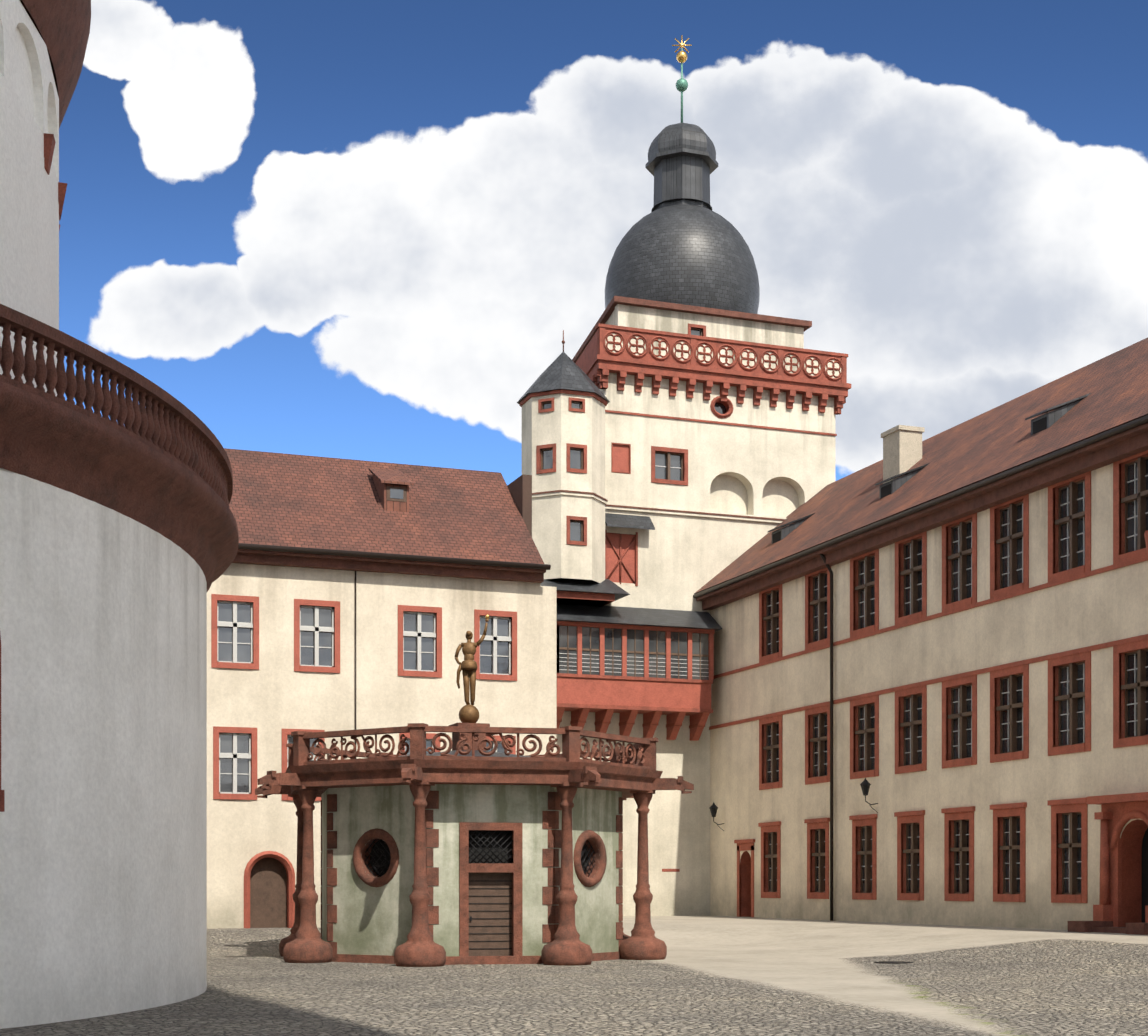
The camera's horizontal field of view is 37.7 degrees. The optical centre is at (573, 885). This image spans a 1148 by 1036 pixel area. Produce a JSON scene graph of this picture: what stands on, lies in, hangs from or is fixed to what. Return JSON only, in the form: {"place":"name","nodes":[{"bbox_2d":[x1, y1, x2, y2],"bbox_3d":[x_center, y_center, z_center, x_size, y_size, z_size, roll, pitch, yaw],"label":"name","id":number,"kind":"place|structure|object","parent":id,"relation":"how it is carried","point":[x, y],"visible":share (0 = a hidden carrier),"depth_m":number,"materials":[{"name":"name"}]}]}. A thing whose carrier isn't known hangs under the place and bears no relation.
{"place":"outdoors","nodes":[
{"label":"outdoors","id":0,"kind":"place"},
{"bbox_2d":[0,916,1147,1035],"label":"ground","id":1,"kind":"structure","parent":0,"point":[727,976],"depth_m":26.41,"materials":[{"name":"grey stone"}]},
{"bbox_2d":[0,0,238,1028],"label":"round tower","id":2,"kind":"structure","parent":1,"relation":"on","point":[119,542],"depth_m":21.47,"materials":[{"name":"plaster"},{"name":"dark sandstone"}]},
{"bbox_2d":[207,474,556,928],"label":"wing","id":3,"kind":"structure","parent":1,"relation":"on","point":[311,639],"depth_m":47.79,"materials":[{"name":"beige paint"}]},
{"bbox_2d":[224,448,543,563],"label":"wing roof","id":4,"kind":"structure","parent":3,"relation":"on","point":[290,500],"depth_m":49.87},
{"bbox_2d":[369,468,413,511],"bbox_3d":[-5.512,-11.816,50.688,1.000,1.820,1.650,0,0,-20],"label":"dormer","id":5,"kind":"object","parent":4,"relation":"on","point":[392,487],"visible":0.96,"depth_m":50.12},
{"bbox_2d":[255,723,693,966],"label":"well house","id":6,"kind":"structure","parent":1,"relation":"on","point":[468,849],"depth_m":35.40,"materials":[{"name":"paint"}]},
{"bbox_2d":[455,614,488,722],"bbox_3d":[-2.338,-4.918,38.359,0.711,2.541,0.469,0,0,25],"label":"statue","id":7,"kind":"object","parent":6,"relation":"on","point":[468,713],"visible":0.96,"depth_m":38.32,"materials":[{"name":"brown metal"}]},
{"bbox_2d":[572,296,850,915],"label":"tower","id":8,"kind":"structure","parent":1,"relation":"on","point":[720,434],"depth_m":66.32,"materials":[{"name":"paint"}]},
{"bbox_2d":[605,35,759,313],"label":"dome","id":9,"kind":"structure","parent":8,"relation":"on","point":[682,242],"depth_m":69.39,"materials":[{"name":"grey metal"}]},
{"bbox_2d":[874,961,913,963],"bbox_3d":[6.795,1.638,35.678,0.840,0.016,0.840,0,0,-20],"label":"manhole cover","id":10,"kind":"object","parent":1,"relation":"in","point":[895,962],"visible":0.96,"depth_m":35.44,"materials":[{"name":"black metal"}]},
{"bbox_2d":[693,393,1147,934],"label":"wing","id":11,"kind":"structure","parent":1,"relation":"on","point":[934,712],"depth_m":50.51,"materials":[{"name":"beige paint"}]},
{"bbox_2d":[694,338,1147,593],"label":"wing roof","id":12,"kind":"structure","parent":11,"relation":"on","point":[990,443],"depth_m":52.67,"materials":[{"name":"brown tile"}]},
{"bbox_2d":[59,0,1147,484],"label":"sky","id":13,"kind":"structure","parent":0,"point":[364,230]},
{"bbox_2d":[541,578,721,871],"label":"oriel wall","id":14,"kind":"structure","parent":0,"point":[629,664],"depth_m":64.16,"materials":[{"name":"paint"}]},
{"bbox_2d":[517,330,609,582],"bbox_3d":[-0.408,-16.321,64.242,3.311,9.750,3.311,0,0,-20],"label":"turret","id":15,"kind":"object","parent":14,"relation":"on","point":[563,401],"visible":0.96,"depth_m":62.97,"materials":[{"name":"paint"}]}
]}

